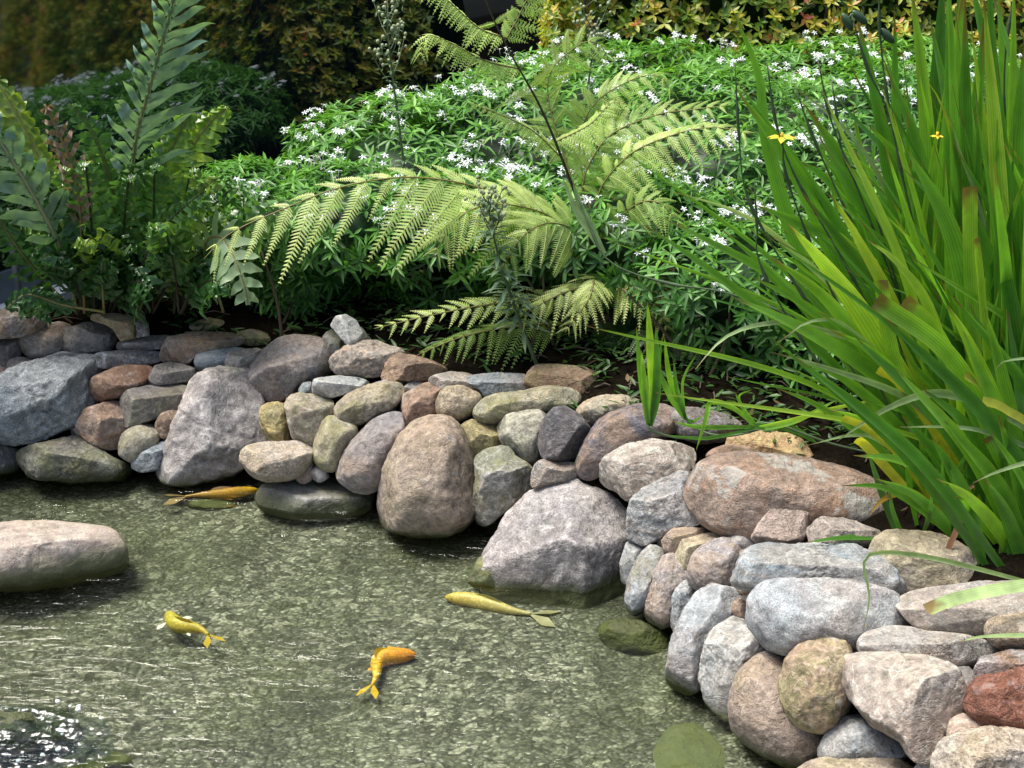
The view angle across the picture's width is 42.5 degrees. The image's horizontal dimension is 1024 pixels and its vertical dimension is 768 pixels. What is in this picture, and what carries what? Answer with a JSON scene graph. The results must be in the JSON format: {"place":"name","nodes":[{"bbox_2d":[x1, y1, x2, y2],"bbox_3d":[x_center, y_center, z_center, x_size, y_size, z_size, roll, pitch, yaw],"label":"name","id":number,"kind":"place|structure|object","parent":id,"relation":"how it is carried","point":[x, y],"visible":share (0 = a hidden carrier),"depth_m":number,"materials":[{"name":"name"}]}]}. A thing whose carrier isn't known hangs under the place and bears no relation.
{"place":"outdoors","nodes":[
{"label":"outdoors","id":0,"kind":"place"},
{"bbox_2d":[0,478,634,766],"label":"water","id":1,"kind":"structure","parent":0,"point":[31,707],"depth_m":2.93,"materials":[{"name":"liquid"}]},
{"bbox_2d":[0,444,19,474],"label":"rock","id":2,"kind":"object","parent":1,"relation":"on","point":[9,464],"visible":0.76,"depth_m":3.74,"materials":[{"name":"stone"}]},
{"bbox_2d":[118,423,160,462],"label":"rock","id":3,"kind":"object","parent":1,"relation":"on","point":[135,441],"visible":0.77,"depth_m":3.71,"materials":[{"name":"stone"}]},
{"bbox_2d":[131,440,164,472],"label":"rock","id":4,"kind":"object","parent":1,"relation":"on","point":[148,460],"visible":0.79,"depth_m":3.70,"materials":[{"name":"stone"}]},
{"bbox_2d":[157,611,224,647],"bbox_3d":[-0.753,0.573,3.093,0.202,0.048,0.080,12,26,26],"label":"koi","id":5,"kind":"object","parent":1,"relation":"in","point":[175,622],"visible":1,"depth_m":3.09},
{"bbox_2d":[163,486,257,504],"bbox_3d":[-0.841,0.304,3.679,0.261,0.036,0.062,-5,23,-12],"label":"koi","id":6,"kind":"object","parent":1,"relation":"in","point":[230,492],"visible":0.96,"depth_m":3.67},
{"bbox_2d":[356,646,416,698],"bbox_3d":[-0.297,0.644,2.963,0.083,0.051,0.194,11,25,23],"label":"koi","id":7,"kind":"object","parent":1,"relation":"in","point":[399,655],"visible":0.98,"depth_m":3.00},
{"bbox_2d":[467,556,494,589],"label":"rock","id":8,"kind":"object","parent":1,"relation":"on","point":[478,577],"visible":0.66,"depth_m":3.21,"materials":[{"name":"stone"}]},
{"bbox_2d":[473,445,532,526],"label":"rock","id":9,"kind":"object","parent":1,"relation":"on","point":[501,484],"visible":0.85,"depth_m":3.38,"materials":[{"name":"stone"}]},
{"bbox_2d":[497,409,546,466],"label":"rock","id":10,"kind":"object","parent":9,"relation":"on","point":[518,433],"visible":0.66,"depth_m":3.44,"materials":[{"name":"stone"}]},
{"bbox_2d":[445,590,561,626],"bbox_3d":[-0.020,0.532,3.191,0.297,0.050,0.073,10,25,22],"label":"koi","id":11,"kind":"object","parent":1,"relation":"in","point":[474,599],"visible":1,"depth_m":3.18},
{"bbox_2d":[619,541,645,584],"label":"rock","id":12,"kind":"object","parent":1,"relation":"on","point":[631,552],"visible":0.58,"depth_m":3.15,"materials":[{"name":"stone"}]},
{"bbox_2d":[625,470,700,546],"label":"rock","id":13,"kind":"object","parent":12,"relation":"on","point":[658,510],"visible":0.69,"depth_m":3.11,"materials":[{"name":"stone"}]},
{"bbox_2d":[624,544,664,615],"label":"rock","id":14,"kind":"object","parent":1,"relation":"on","point":[639,581],"visible":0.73,"depth_m":3.06,"materials":[{"name":"stone"}]},
{"bbox_2d":[644,553,686,629],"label":"rock","id":15,"kind":"object","parent":1,"relation":"on","point":[669,575],"visible":0.73,"depth_m":3.01,"materials":[{"name":"stone"}]},
{"bbox_2d":[675,532,720,569],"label":"rock","id":16,"kind":"object","parent":15,"relation":"on","point":[687,548],"visible":0.61,"depth_m":3.03,"materials":[{"name":"stone"}]},
{"bbox_2d":[670,579,695,630],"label":"rock","id":17,"kind":"object","parent":1,"relation":"on","point":[683,593],"visible":0.53,"depth_m":2.98,"materials":[{"name":"stone"}]},
{"bbox_2d":[665,584,738,695],"bbox_3d":[0.407,0.549,2.866,0.125,0.233,0.214,20,30,38],"label":"rock","id":18,"kind":"object","parent":1,"relation":"on","point":[705,610],"visible":0.81,"depth_m":2.80,"materials":[{"name":"stone"}]},
{"bbox_2d":[697,615,765,721],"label":"rock","id":19,"kind":"object","parent":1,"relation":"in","point":[732,645],"visible":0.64,"depth_m":2.73,"materials":[{"name":"stone"}]},
{"bbox_2d":[797,757,913,767],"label":"rock","id":20,"kind":"object","parent":1,"relation":"on","point":[831,762],"visible":0.78,"depth_m":2.46,"materials":[{"name":"stone"}]},
{"bbox_2d":[817,714,907,760],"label":"rock","id":21,"kind":"object","parent":1,"relation":"on","point":[850,736],"visible":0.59,"depth_m":2.48,"materials":[{"name":"stone"}]},
{"bbox_2d":[16,0,1023,766],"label":"ground","id":22,"kind":"structure","parent":0,"point":[244,316],"depth_m":3.71,"materials":[{"name":"soil"}]},
{"bbox_2d":[0,338,21,366],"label":"rock","id":23,"kind":"object","parent":22,"relation":"on","point":[9,348],"visible":0.49,"depth_m":3.87,"materials":[{"name":"stone"}]},
{"bbox_2d":[0,307,45,338],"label":"rock","id":24,"kind":"object","parent":23,"relation":"on","point":[12,325],"visible":0.72,"depth_m":3.82,"materials":[{"name":"stone"}]},
{"bbox_2d":[18,321,71,359],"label":"rock","id":25,"kind":"object","parent":22,"relation":"on","point":[45,340],"visible":0.56,"depth_m":3.87,"materials":[{"name":"stone"}]},
{"bbox_2d":[0,351,102,446],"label":"rock","id":26,"kind":"object","parent":22,"relation":"on","point":[45,398],"visible":0.87,"depth_m":3.71,"materials":[{"name":"stone"}]},
{"bbox_2d":[63,321,117,353],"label":"rock","id":27,"kind":"object","parent":22,"relation":"on","point":[91,337],"visible":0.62,"depth_m":3.89,"materials":[{"name":"stone"}]},
{"bbox_2d":[89,364,152,401],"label":"rock","id":28,"kind":"object","parent":22,"relation":"on","point":[114,383],"visible":0.85,"depth_m":3.78,"materials":[{"name":"stone"}]},
{"bbox_2d":[92,349,160,369],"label":"rock","id":29,"kind":"object","parent":22,"relation":"on","point":[105,360],"visible":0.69,"depth_m":3.83,"materials":[{"name":"stone"}]},
{"bbox_2d":[116,335,169,349],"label":"rock","id":30,"kind":"object","parent":22,"relation":"on","point":[152,342],"visible":0.75,"depth_m":3.89,"materials":[{"name":"stone"}]},
{"bbox_2d":[90,313,137,340],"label":"rock","id":31,"kind":"object","parent":30,"relation":"on","point":[122,327],"visible":0.91,"depth_m":3.85,"materials":[{"name":"stone"}]},
{"bbox_2d":[0,0,295,326],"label":"strap fern","id":32,"kind":"object","parent":22,"relation":"on","point":[139,253],"visible":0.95,"depth_m":3.71,"materials":[{"name":"green plant"}]},
{"bbox_2d":[119,383,186,427],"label":"rock","id":33,"kind":"object","parent":22,"relation":"on","point":[144,404],"visible":0.77,"depth_m":3.74,"materials":[{"name":"stone"}]},
{"bbox_2d":[148,362,197,385],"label":"rock","id":34,"kind":"object","parent":33,"relation":"on","point":[167,373],"visible":0.89,"depth_m":3.79,"materials":[{"name":"stone"}]},
{"bbox_2d":[159,331,244,364],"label":"rock","id":35,"kind":"object","parent":22,"relation":"on","point":[185,348],"visible":0.81,"depth_m":3.85,"materials":[{"name":"stone"}]},
{"bbox_2d":[194,347,244,370],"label":"rock","id":36,"kind":"object","parent":22,"relation":"on","point":[208,359],"visible":0.56,"depth_m":3.83,"materials":[{"name":"stone"}]},
{"bbox_2d":[192,204,262,312],"bbox_3d":[-0.807,-0.321,3.686,0.115,0.355,0.280,-17,29,-35],"label":"sword fern","id":37,"kind":"object","parent":22,"relation":"on","point":[232,272],"visible":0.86,"depth_m":3.62,"materials":[{"name":"green plant"}]},
{"bbox_2d":[259,401,292,440],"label":"rock","id":38,"kind":"object","parent":22,"relation":"on","point":[273,421],"visible":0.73,"depth_m":3.67,"materials":[{"name":"stone"}]},
{"bbox_2d":[186,150,381,320],"bbox_3d":[-0.765,-0.504,4.217,0.768,0.463,0.673,6,24,13],"label":"jasmine bush","id":39,"kind":"object","parent":22,"relation":"on","point":[314,284],"visible":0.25,"depth_m":3.99,"materials":[{"name":"green plant"}]},
{"bbox_2d":[248,334,330,401],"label":"rock","id":40,"kind":"object","parent":22,"relation":"on","point":[282,368],"visible":0.8,"depth_m":3.75,"materials":[{"name":"stone"}]},
{"bbox_2d":[0,0,585,308],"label":"hedge","id":41,"kind":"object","parent":22,"relation":"on","point":[265,71],"depth_m":4.86,"materials":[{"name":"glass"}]},
{"bbox_2d":[284,392,334,445],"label":"rock","id":42,"kind":"object","parent":22,"relation":"on","point":[307,414],"visible":0.78,"depth_m":3.60,"materials":[{"name":"stone"}]},
{"bbox_2d":[312,415,357,472],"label":"rock","id":43,"kind":"object","parent":22,"relation":"on","point":[334,435],"visible":0.84,"depth_m":3.54,"materials":[{"name":"stone"}]},
{"bbox_2d":[311,375,368,397],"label":"rock","id":44,"kind":"object","parent":22,"relation":"on","point":[333,386],"visible":0.89,"depth_m":3.64,"materials":[{"name":"stone"}]},
{"bbox_2d":[329,339,405,378],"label":"rock","id":45,"kind":"object","parent":22,"relation":"on","point":[364,358],"visible":0.82,"depth_m":3.70,"materials":[{"name":"stone"}]},
{"bbox_2d":[330,314,366,344],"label":"rock","id":46,"kind":"object","parent":45,"relation":"on","point":[346,328],"visible":0.94,"depth_m":3.72,"materials":[{"name":"stone"}]},
{"bbox_2d":[334,381,404,426],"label":"rock","id":47,"kind":"object","parent":22,"relation":"on","point":[363,405],"visible":0.84,"depth_m":3.57,"materials":[{"name":"stone"}]},
{"bbox_2d":[0,469,783,767],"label":"pond bed","id":48,"kind":"object","parent":22,"relation":"on","point":[200,566],"visible":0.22,"depth_m":3.05,"materials":[{"name":"gravel"}]},
{"bbox_2d":[0,707,81,752],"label":"rock","id":49,"kind":"object","parent":48,"relation":"on","point":[25,719],"visible":0.98,"depth_m":2.72,"materials":[{"name":"stone"}]},
{"bbox_2d":[0,520,128,591],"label":"rock","id":50,"kind":"object","parent":48,"relation":"on","point":[37,555],"visible":1,"depth_m":3.23,"materials":[{"name":"stone"}]},
{"bbox_2d":[16,435,131,483],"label":"rock","id":51,"kind":"object","parent":48,"relation":"on","point":[73,459],"visible":0.98,"depth_m":3.69,"materials":[{"name":"stone"}]},
{"bbox_2d":[75,400,126,450],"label":"rock","id":52,"kind":"object","parent":51,"relation":"on","point":[101,426],"visible":0.79,"depth_m":3.74,"materials":[{"name":"stone"}]},
{"bbox_2d":[56,749,132,767],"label":"rock","id":53,"kind":"object","parent":48,"relation":"on","point":[95,758],"visible":0.99,"depth_m":2.62,"materials":[{"name":"stone"}]},
{"bbox_2d":[155,365,267,487],"bbox_3d":[-0.858,0.128,3.787,0.330,0.357,0.341,0,23,0],"label":"rock","id":54,"kind":"object","parent":48,"relation":"on","point":[215,428],"visible":0.86,"depth_m":3.68,"materials":[{"name":"stone"}]},
{"bbox_2d":[225,348,261,367],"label":"rock","id":55,"kind":"object","parent":54,"relation":"on","point":[242,358],"visible":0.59,"depth_m":3.83,"materials":[{"name":"stone"}]},
{"bbox_2d":[187,498,237,509],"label":"rock","id":56,"kind":"object","parent":48,"relation":"on","point":[208,504],"visible":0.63,"depth_m":3.67,"materials":[{"name":"stone"}]},
{"bbox_2d":[255,477,375,521],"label":"rock","id":57,"kind":"object","parent":48,"relation":"on","point":[329,498],"visible":0.77,"depth_m":3.57,"materials":[{"name":"stone"}]},
{"bbox_2d":[239,440,313,482],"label":"rock","id":58,"kind":"object","parent":57,"relation":"on","point":[275,461],"visible":0.98,"depth_m":3.53,"materials":[{"name":"stone"}]},
{"bbox_2d":[335,411,404,494],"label":"rock","id":59,"kind":"object","parent":57,"relation":"on","point":[367,449],"visible":0.74,"depth_m":3.48,"materials":[{"name":"stone"}]},
{"bbox_2d":[376,414,474,538],"bbox_3d":[-0.224,0.251,3.488,0.278,0.343,0.330,0,23,0],"label":"rock","id":60,"kind":"object","parent":48,"relation":"on","point":[426,483],"visible":0.92,"depth_m":3.37,"materials":[{"name":"stone"}]},
{"bbox_2d":[460,419,501,458],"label":"rock","id":61,"kind":"object","parent":60,"relation":"on","point":[481,436],"visible":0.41,"depth_m":3.50,"materials":[{"name":"stone"}]},
{"bbox_2d":[480,478,628,609],"bbox_3d":[0.111,0.431,3.308,0.397,0.340,0.319,0,23,0],"label":"rock","id":62,"kind":"object","parent":48,"relation":"on","point":[561,544],"visible":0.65,"depth_m":3.20,"materials":[{"name":"stone"}]},
{"bbox_2d":[530,459,577,489],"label":"rock","id":63,"kind":"object","parent":62,"relation":"on","point":[544,472],"visible":0.91,"depth_m":3.30,"materials":[{"name":"stone"}]},
{"bbox_2d":[575,403,674,480],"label":"rock","id":64,"kind":"object","parent":62,"relation":"on","point":[610,431],"visible":0.62,"depth_m":3.26,"materials":[{"name":"stone"}]},
{"bbox_2d":[598,618,669,654],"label":"rock","id":65,"kind":"object","parent":48,"relation":"on","point":[633,636],"visible":0.83,"depth_m":3.03,"materials":[{"name":"stone"}]},
{"bbox_2d":[727,650,823,767],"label":"rock","id":66,"kind":"object","parent":48,"relation":"on","point":[761,724],"visible":0.7,"depth_m":2.59,"materials":[{"name":"stone"}]},
{"bbox_2d":[777,637,853,734],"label":"rock","id":67,"kind":"object","parent":66,"relation":"on","point":[813,698],"visible":0.84,"depth_m":2.51,"materials":[{"name":"stone"}]},
{"bbox_2d":[368,0,417,291],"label":"fleabane","id":68,"kind":"object","parent":22,"relation":"on","point":[394,32],"visible":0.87,"depth_m":3.63,"materials":[{"name":"green plant"}]},
{"bbox_2d":[381,353,447,382],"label":"rock","id":69,"kind":"object","parent":22,"relation":"on","point":[403,367],"visible":0.9,"depth_m":3.67,"materials":[{"name":"stone"}]},
{"bbox_2d":[399,382,440,426],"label":"rock","id":70,"kind":"object","parent":22,"relation":"on","point":[418,401],"visible":0.62,"depth_m":3.58,"materials":[{"name":"stone"}]},
{"bbox_2d":[435,385,481,421],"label":"rock","id":71,"kind":"object","parent":22,"relation":"on","point":[458,403],"visible":0.84,"depth_m":3.54,"materials":[{"name":"stone"}]},
{"bbox_2d":[51,286,867,462],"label":"fallen twigs","id":72,"kind":"object","parent":22,"relation":"on","point":[518,350],"visible":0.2,"depth_m":3.71,"materials":[{"name":"wood"}]},
{"bbox_2d":[204,0,759,376],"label":"tree fern","id":73,"kind":"object","parent":22,"relation":"on","point":[584,132],"visible":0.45,"depth_m":3.58,"materials":[{"name":"plant"}]},
{"bbox_2d":[86,264,889,477],"bbox_3d":[-0.020,-0.062,3.748,2.864,0.258,0.899,11,25,24],"label":"ground cover","id":74,"kind":"object","parent":22,"relation":"on","point":[731,365],"visible":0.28,"depth_m":3.71,"materials":[{"name":"plant"}]},
{"bbox_2d":[465,372,526,396],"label":"rock","id":75,"kind":"object","parent":22,"relation":"on","point":[485,384],"visible":0.81,"depth_m":3.60,"materials":[{"name":"stone"}]},
{"bbox_2d":[428,371,477,391],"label":"rock","id":76,"kind":"object","parent":75,"relation":"on","point":[441,381],"visible":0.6,"depth_m":3.61,"materials":[{"name":"stone"}]},
{"bbox_2d":[464,175,553,364],"bbox_3d":[-0.008,-0.291,3.528,0.236,0.574,0.180,-19,29,-37],"label":"fleabane","id":77,"kind":"object","parent":22,"relation":"on","point":[488,206],"visible":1,"depth_m":3.49,"materials":[{"name":"green plant"}]},
{"bbox_2d":[472,385,580,423],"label":"rock","id":78,"kind":"object","parent":22,"relation":"on","point":[495,408],"visible":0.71,"depth_m":3.49,"materials":[{"name":"stone"}]},
{"bbox_2d":[523,364,598,393],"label":"rock","id":79,"kind":"object","parent":22,"relation":"on","point":[575,377],"visible":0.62,"depth_m":3.57,"materials":[{"name":"stone"}]},
{"bbox_2d":[537,405,590,461],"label":"rock","id":80,"kind":"object","parent":22,"relation":"on","point":[563,431],"visible":0.83,"depth_m":3.32,"materials":[{"name":"stone"}]},
{"bbox_2d":[576,394,638,425],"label":"rock","id":81,"kind":"object","parent":22,"relation":"on","point":[591,411],"visible":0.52,"depth_m":3.40,"materials":[{"name":"stone"}]},
{"bbox_2d":[238,27,1021,404],"bbox_3d":[1.047,-0.644,4.297,3.791,0.784,2.685,0,23,0],"label":"jasmine bush","id":82,"kind":"object","parent":22,"relation":"on","point":[486,149],"visible":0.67,"depth_m":4.02,"materials":[{"name":"green plant"}]},
{"bbox_2d":[572,0,611,204],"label":"fleabane","id":83,"kind":"object","parent":82,"relation":"on","point":[596,32],"visible":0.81,"depth_m":3.77,"materials":[{"name":"green plant"}]},
{"bbox_2d":[599,438,695,500],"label":"rock","id":84,"kind":"object","parent":22,"relation":"on","point":[627,471],"visible":0.79,"depth_m":3.19,"materials":[{"name":"stone"}]},
{"bbox_2d":[653,723,725,767],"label":"rock","id":85,"kind":"object","parent":22,"relation":"on","point":[688,745],"visible":0.59,"depth_m":2.70,"materials":[{"name":"stone"}]},
{"bbox_2d":[671,406,741,444],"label":"rock","id":86,"kind":"object","parent":22,"relation":"on","point":[714,418],"visible":0.66,"depth_m":3.25,"materials":[{"name":"stone"}]},
{"bbox_2d":[686,537,741,590],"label":"rock","id":87,"kind":"object","parent":22,"relation":"on","point":[714,560],"visible":0.69,"depth_m":2.93,"materials":[{"name":"stone"}]},
{"bbox_2d":[725,430,812,457],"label":"rock","id":88,"kind":"object","parent":22,"relation":"on","point":[761,440],"visible":0.55,"depth_m":3.15,"materials":[{"name":"stone"}]},
{"bbox_2d":[534,0,1023,96],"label":"colourful hedge","id":89,"kind":"object","parent":22,"relation":"on","point":[764,22],"visible":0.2,"depth_m":5.25,"materials":[{"name":"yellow plant"}]},
{"bbox_2d":[683,451,886,538],"bbox_3d":[0.639,0.276,3.039,0.481,0.246,0.345,0,23,0],"label":"rock","id":90,"kind":"object","parent":22,"relation":"on","point":[740,493],"visible":0.69,"depth_m":2.92,"materials":[{"name":"stone"}]},
{"bbox_2d":[636,302,758,438],"bbox_3d":[0.439,-0.026,3.025,0.315,0.341,0.055,2,23,4],"label":"strap leaf plantlet","id":91,"kind":"object","parent":90,"relation":"on","point":[650,399],"visible":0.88,"depth_m":3.04,"materials":[{"name":"plant"}]},
{"bbox_2d":[661,336,755,434],"bbox_3d":[0.465,0.005,3.064,0.252,0.246,0.056,7,24,15],"label":"strap leaf plantlet","id":92,"kind":"object","parent":90,"relation":"on","point":[676,402],"visible":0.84,"depth_m":3.08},
{"bbox_2d":[563,0,1023,641],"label":"strap leaf clump","id":93,"kind":"object","parent":22,"relation":"on","point":[919,274],"visible":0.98,"depth_m":2.69,"materials":[{"name":"green plant"}]},
{"bbox_2d":[666,390,881,452],"bbox_3d":[0.608,0.080,2.970,0.517,0.170,0.110,2,23,5],"label":"strap leaf plantlet","id":94,"kind":"object","parent":93,"relation":"on","point":[786,425],"visible":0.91,"depth_m":3.01,"materials":[{"name":"plant"}]},
{"bbox_2d":[730,542,905,595],"bbox_3d":[0.636,0.401,2.759,0.354,0.136,0.159,4,23,10],"label":"rock","id":95,"kind":"object","parent":22,"relation":"on","point":[756,564],"visible":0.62,"depth_m":2.70,"materials":[{"name":"stone"}]},
{"bbox_2d":[751,508,809,543],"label":"rock","id":96,"kind":"object","parent":95,"relation":"on","point":[777,525],"visible":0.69,"depth_m":2.87,"materials":[{"name":"stone"}]},
{"bbox_2d":[745,577,908,655],"bbox_3d":[0.636,0.474,2.669,0.324,0.194,0.245,0,23,0],"label":"rock","id":97,"kind":"object","parent":22,"relation":"on","point":[785,616],"visible":0.79,"depth_m":2.58,"materials":[{"name":"stone"}]},
{"bbox_2d":[856,625,1000,666],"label":"rock","id":98,"kind":"object","parent":97,"relation":"on","point":[948,646],"visible":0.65,"depth_m":2.48,"materials":[{"name":"stone"}]},
{"bbox_2d":[806,516,880,546],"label":"rock","id":99,"kind":"object","parent":22,"relation":"on","point":[821,527],"visible":0.71,"depth_m":2.78,"materials":[{"name":"stone"}]},
{"bbox_2d":[842,651,966,765],"bbox_3d":[0.737,0.600,2.459,0.229,0.214,0.248,0,23,0],"label":"rock","id":100,"kind":"object","parent":22,"relation":"on","point":[911,704],"visible":0.88,"depth_m":2.38,"materials":[{"name":"stone"}]},
{"bbox_2d":[868,528,976,592],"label":"rock","id":101,"kind":"object","parent":22,"relation":"on","point":[917,573],"visible":0.56,"depth_m":2.67,"materials":[{"name":"stone"}]},
{"bbox_2d":[895,580,1023,638],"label":"rock","id":102,"kind":"object","parent":22,"relation":"on","point":[971,618],"visible":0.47,"depth_m":2.52,"materials":[{"name":"stone"}]},
{"bbox_2d":[930,725,1023,767],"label":"rock","id":103,"kind":"object","parent":22,"relation":"on","point":[990,746],"visible":1,"depth_m":2.26,"materials":[{"name":"stone"}]},
{"bbox_2d":[962,666,1023,728],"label":"rock","id":104,"kind":"object","parent":22,"relation":"on","point":[995,699],"visible":0.86,"depth_m":2.31,"materials":[{"name":"stone"}]},
{"bbox_2d":[973,649,1023,677],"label":"rock","id":105,"kind":"object","parent":22,"relation":"on","point":[1004,660],"visible":0.62,"depth_m":2.41,"materials":[{"name":"stone"}]},
{"bbox_2d":[984,612,1023,650],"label":"rock","id":106,"kind":"object","parent":22,"relation":"on","point":[1007,623],"visible":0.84,"depth_m":2.44,"materials":[{"name":"stone"}]},
{"bbox_3d":[0.374,0.409,3.128,0.060,0.041,0.063,0,23,0],"label":"stone chip","id":107,"kind":"object","parent":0,"visible":0},
{"bbox_2d":[661,527,707,552],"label":"rock","id":108,"kind":"object","parent":107,"relation":"on","point":[672,538],"visible":0.67,"depth_m":3.07,"materials":[{"name":"stone"}]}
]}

